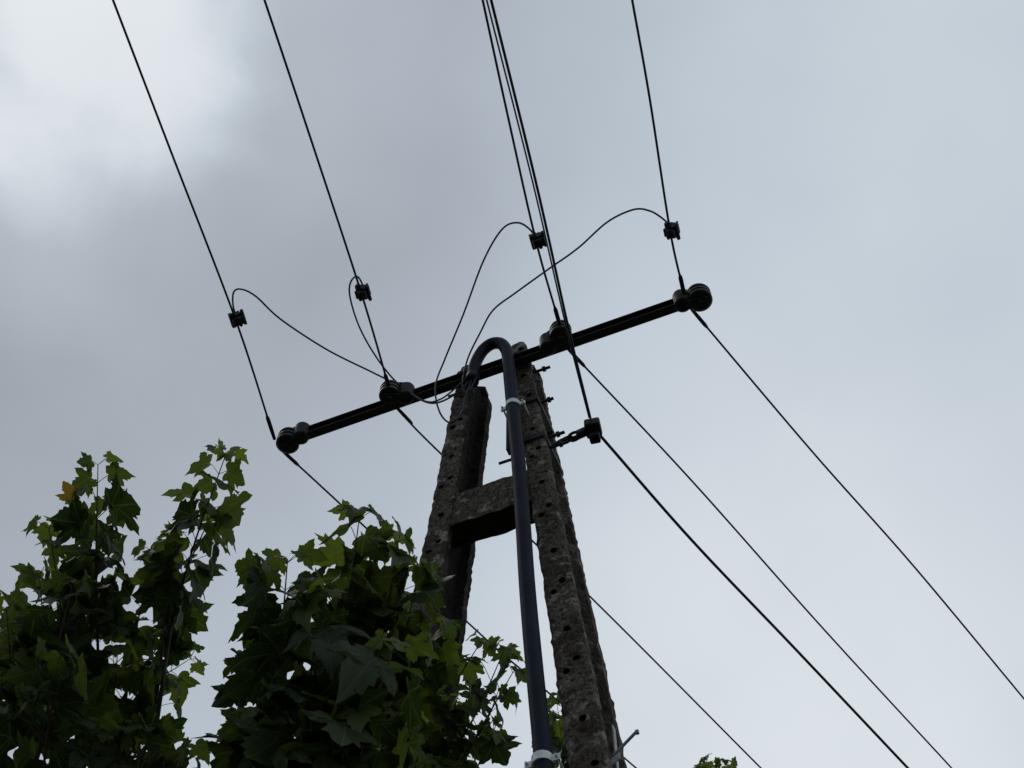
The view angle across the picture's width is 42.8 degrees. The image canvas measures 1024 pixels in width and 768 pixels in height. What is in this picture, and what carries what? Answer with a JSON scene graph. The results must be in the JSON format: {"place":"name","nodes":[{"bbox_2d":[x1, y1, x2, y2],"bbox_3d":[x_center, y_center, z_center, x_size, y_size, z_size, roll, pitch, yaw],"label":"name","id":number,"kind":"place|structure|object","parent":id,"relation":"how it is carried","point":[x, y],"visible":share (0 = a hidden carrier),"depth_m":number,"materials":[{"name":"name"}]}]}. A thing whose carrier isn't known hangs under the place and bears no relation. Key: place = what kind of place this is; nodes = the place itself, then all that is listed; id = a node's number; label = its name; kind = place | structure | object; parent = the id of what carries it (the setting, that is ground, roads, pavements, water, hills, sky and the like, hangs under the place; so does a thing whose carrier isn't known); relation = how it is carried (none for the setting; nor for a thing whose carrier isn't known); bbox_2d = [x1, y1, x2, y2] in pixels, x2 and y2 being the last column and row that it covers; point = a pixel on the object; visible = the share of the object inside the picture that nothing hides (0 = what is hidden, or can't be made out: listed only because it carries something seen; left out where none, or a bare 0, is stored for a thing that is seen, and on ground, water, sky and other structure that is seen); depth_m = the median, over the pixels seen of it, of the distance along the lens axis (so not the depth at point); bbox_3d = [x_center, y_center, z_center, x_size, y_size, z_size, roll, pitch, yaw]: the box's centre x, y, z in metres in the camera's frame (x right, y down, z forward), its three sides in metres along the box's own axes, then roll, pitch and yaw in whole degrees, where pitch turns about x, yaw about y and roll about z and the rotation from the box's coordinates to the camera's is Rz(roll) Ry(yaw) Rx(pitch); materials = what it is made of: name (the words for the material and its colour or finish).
{"place":"outdoors","nodes":[
{"label":"outdoors","id":0,"kind":"place"},
{"bbox_2d":[0,0,1023,767],"label":"sky","id":1,"kind":"structure","parent":0,"point":[843,180],"materials":[{"name":"grey"}]},
{"label":"grassy ground","id":2,"kind":"structure","parent":0,"visible":0},
{"bbox_2d":[0,438,529,767],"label":"sycamore maple tree","id":3,"kind":"object","parent":2,"relation":"on","point":[365,689],"visible":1,"depth_m":3.50,"materials":[{"name":"green plant"}]},
{"bbox_2d":[307,298,677,767],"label":"concrete utility pole","id":4,"kind":"object","parent":2,"relation":"on","point":[468,510],"visible":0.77,"depth_m":6.28,"materials":[{"name":"concrete"}]},
{"bbox_2d":[276,422,309,453],"bbox_3d":[-1.271,0.303,7.568,0.205,0.175,0.135,-40,-68,21],"label":"spool insulator","id":5,"kind":"object","parent":4,"relation":"attached to","point":[289,440],"visible":1,"depth_m":7.52,"materials":[{"name":"ceramic"}]},
{"bbox_2d":[112,0,267,415],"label":"overhead wire","id":6,"kind":"object","parent":5,"relation":"attached to","point":[177,168],"visible":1,"depth_m":6.70,"materials":[{"name":"black metal"}]},
{"bbox_2d":[228,309,246,327],"bbox_3d":[-1.497,-0.357,7.128,0.089,0.101,0.091,-8,-60,4],"label":"wire connector","id":7,"kind":"object","parent":6,"relation":"attached to","point":[238,318],"visible":1,"depth_m":7.10,"materials":[{"name":"plastic"}]},
{"bbox_2d":[266,416,275,439],"bbox_3d":[-1.391,0.251,7.532,0.024,0.034,0.171,-8,-60,4],"label":"dead end grip","id":8,"kind":"object","parent":6,"relation":"attached to","point":[269,423],"visible":1,"depth_m":7.52,"materials":[{"name":"black metal"}]},
{"bbox_2d":[283,453,298,465],"bbox_3d":[-1.296,0.424,7.598,0.022,0.039,0.151,-40,-68,20],"label":"dead end grip","id":9,"kind":"object","parent":5,"relation":"attached to","point":[292,459],"visible":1,"depth_m":7.59,"materials":[{"name":"black metal"}]},
{"bbox_2d":[298,465,636,767],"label":"overhead wire","id":10,"kind":"object","parent":5,"relation":"attached to","point":[365,527],"visible":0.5,"depth_m":7.74,"materials":[{"name":"black metal"}]},
{"bbox_2d":[232,288,464,401],"bbox_3d":[-0.926,-0.139,7.255,1.383,0.405,0.319,17,-61,-9],"label":"jumper wire","id":11,"kind":"object","parent":4,"relation":"attached to","point":[299,332],"visible":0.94,"depth_m":7.33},
{"bbox_2d":[379,380,414,404],"bbox_3d":[-0.654,0.046,7.431,0.200,0.175,0.124,0,-60,0],"label":"spool insulator","id":12,"kind":"object","parent":4,"relation":"attached to","point":[394,392],"visible":0.96,"depth_m":7.38,"materials":[{"name":"ceramic"}]},
{"bbox_2d":[263,0,385,373],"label":"overhead wire","id":13,"kind":"object","parent":12,"relation":"attached to","point":[315,152],"visible":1,"depth_m":6.64,"materials":[{"name":"black metal"}]},
{"bbox_2d":[354,283,371,300],"bbox_3d":[-0.802,-0.494,7.037,0.082,0.106,0.092,-9,-60,5],"label":"wire connector","id":14,"kind":"object","parent":13,"relation":"attached to","point":[363,292],"visible":1,"depth_m":7.01,"materials":[{"name":"plastic"}]},
{"bbox_2d":[384,374,389,385],"bbox_3d":[-0.699,0.009,7.392,0.024,0.036,0.171,-9,-60,5],"label":"dead end grip","id":15,"kind":"object","parent":12,"relation":"attached to","point":[386,379],"visible":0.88,"depth_m":7.36,"materials":[{"name":"black metal"}]},
{"bbox_2d":[396,408,412,423],"bbox_3d":[-0.620,0.174,7.453,0.022,0.054,0.149,-40,-68,20],"label":"dead end grip","id":16,"kind":"object","parent":12,"relation":"attached to","point":[402,413],"visible":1,"depth_m":7.44,"materials":[{"name":"black metal"}]},
{"bbox_2d":[348,276,469,403],"bbox_3d":[-0.669,-0.167,7.231,0.844,0.442,0.447,37,-66,-19],"label":"jumper wire","id":17,"kind":"object","parent":4,"relation":"attached to","point":[389,374],"visible":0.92,"depth_m":7.26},
{"bbox_2d":[434,222,532,423],"bbox_3d":[-0.155,-0.322,6.993,0.205,0.707,1.058,22,-62,-12],"label":"jumper wire","id":18,"kind":"object","parent":4,"relation":"attached to","point":[477,275],"visible":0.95,"depth_m":7.15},
{"bbox_2d":[465,337,563,767],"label":"cable conduit","id":19,"kind":"object","parent":4,"relation":"attached to","point":[543,756],"visible":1,"depth_m":5.61,"materials":[{"name":"plastic"}]},
{"bbox_2d":[539,320,571,355],"bbox_3d":[0.236,-0.267,7.251,0.203,0.175,0.124,-30,-64,16],"label":"spool insulator","id":20,"kind":"object","parent":4,"relation":"attached to","point":[553,338],"visible":0.79,"depth_m":7.20,"materials":[{"name":"ceramic"}]},
{"bbox_2d":[481,0,555,307],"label":"overhead wire","id":21,"kind":"object","parent":20,"relation":"attached to","point":[511,132],"visible":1,"depth_m":6.56,"materials":[{"name":"black metal"}]},
{"bbox_2d":[528,231,546,249],"bbox_3d":[0.138,-0.758,6.894,0.086,0.110,0.092,-13,-61,7],"label":"wire connector","id":22,"kind":"object","parent":21,"relation":"attached to","point":[538,241],"visible":0.95,"depth_m":6.86,"materials":[{"name":"plastic"}]},
{"bbox_2d":[553,307,561,325],"bbox_3d":[0.254,-0.355,7.181,0.024,0.038,0.171,-13,-61,7],"label":"dead end grip","id":23,"kind":"object","parent":20,"relation":"attached to","point":[557,316],"visible":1,"depth_m":7.16,"materials":[{"name":"black metal"}]},
{"bbox_2d":[461,208,665,392],"bbox_3d":[0.235,-0.482,7.045,1.430,0.426,0.197,-35,-66,18],"label":"jumper wire","id":24,"kind":"object","parent":4,"relation":"attached to","point":[569,254],"visible":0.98,"depth_m":7.17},
{"bbox_2d":[567,349,585,367],"bbox_3d":[0.359,-0.146,7.270,0.022,0.028,0.151,-37,-67,19],"label":"dead end grip","id":25,"kind":"object","parent":4,"relation":"attached to","point":[581,363],"visible":0.83,"depth_m":7.27,"materials":[{"name":"black metal"}]},
{"bbox_2d":[585,367,951,767],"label":"overhead wire","id":26,"kind":"object","parent":25,"relation":"attached to","point":[743,538],"visible":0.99,"depth_m":7.83,"materials":[{"name":"black metal"}]},
{"bbox_2d":[552,417,601,447],"bbox_3d":[0.316,0.247,6.485,0.263,0.110,0.100,-12,-61,7],"label":"tension clamp","id":27,"kind":"object","parent":4,"relation":"attached to","point":[591,429],"visible":1,"depth_m":6.46,"materials":[{"name":"plastic"}]},
{"bbox_2d":[486,0,588,417],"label":"service cable","id":28,"kind":"object","parent":27,"relation":"attached to","point":[534,191],"visible":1,"depth_m":5.79,"materials":[{"name":"black rubber"}]},
{"bbox_2d":[490,0,591,418],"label":"service cable","id":29,"kind":"object","parent":27,"relation":"attached to","point":[536,186],"visible":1,"depth_m":5.81,"materials":[{"name":"black rubber"}]},
{"bbox_2d":[601,436,908,767],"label":"service cable","id":30,"kind":"object","parent":27,"relation":"attached to","point":[611,448],"visible":1,"depth_m":6.87,"materials":[{"name":"black metal"}]},
{"bbox_2d":[406,418,760,767],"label":"overhead wire","id":31,"kind":"object","parent":4,"relation":"attached to","point":[624,630],"visible":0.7,"depth_m":8.16,"materials":[{"name":"black metal"}]},
{"bbox_2d":[672,283,712,311],"bbox_3d":[0.988,-0.461,7.127,0.207,0.175,0.136,-23,-63,13],"label":"spool insulator","id":32,"kind":"object","parent":4,"relation":"attached to","point":[696,297],"visible":0.99,"depth_m":7.07,"materials":[{"name":"ceramic"}]},
{"bbox_2d":[631,0,680,276],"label":"overhead wire","id":33,"kind":"object","parent":32,"relation":"attached to","point":[652,117],"visible":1,"depth_m":6.52,"materials":[{"name":"black metal"}]},
{"bbox_2d":[663,221,680,239],"bbox_3d":[0.838,-0.806,6.849,0.095,0.098,0.093,0,-60,0],"label":"wire connector","id":34,"kind":"object","parent":33,"relation":"attached to","point":[672,230],"visible":1,"depth_m":6.83,"materials":[{"name":"plastic"}]},
{"bbox_2d":[678,275,685,293],"bbox_3d":[0.925,-0.524,7.082,0.024,0.044,0.171,-13,-61,7],"label":"dead end grip","id":35,"kind":"object","parent":32,"relation":"attached to","point":[682,286],"visible":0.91,"depth_m":7.06,"materials":[{"name":"black metal"}]},
{"bbox_2d":[690,309,707,328],"bbox_3d":[1.024,-0.361,7.146,0.022,0.028,0.151,-36,-66,19],"label":"dead end grip","id":36,"kind":"object","parent":32,"relation":"attached to","point":[700,319],"visible":1,"depth_m":7.14,"materials":[{"name":"black metal"}]},
{"bbox_2d":[707,328,1023,699],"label":"overhead wire","id":37,"kind":"object","parent":32,"relation":"attached to","point":[848,492],"visible":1,"depth_m":7.64,"materials":[{"name":"black metal"}]},
{"bbox_2d":[531,690,737,767],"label":"sycamore maple tree","id":38,"kind":"object","parent":2,"relation":"on","point":[557,736],"visible":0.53,"depth_m":6.38,"materials":[{"name":"green plant"}]}
]}

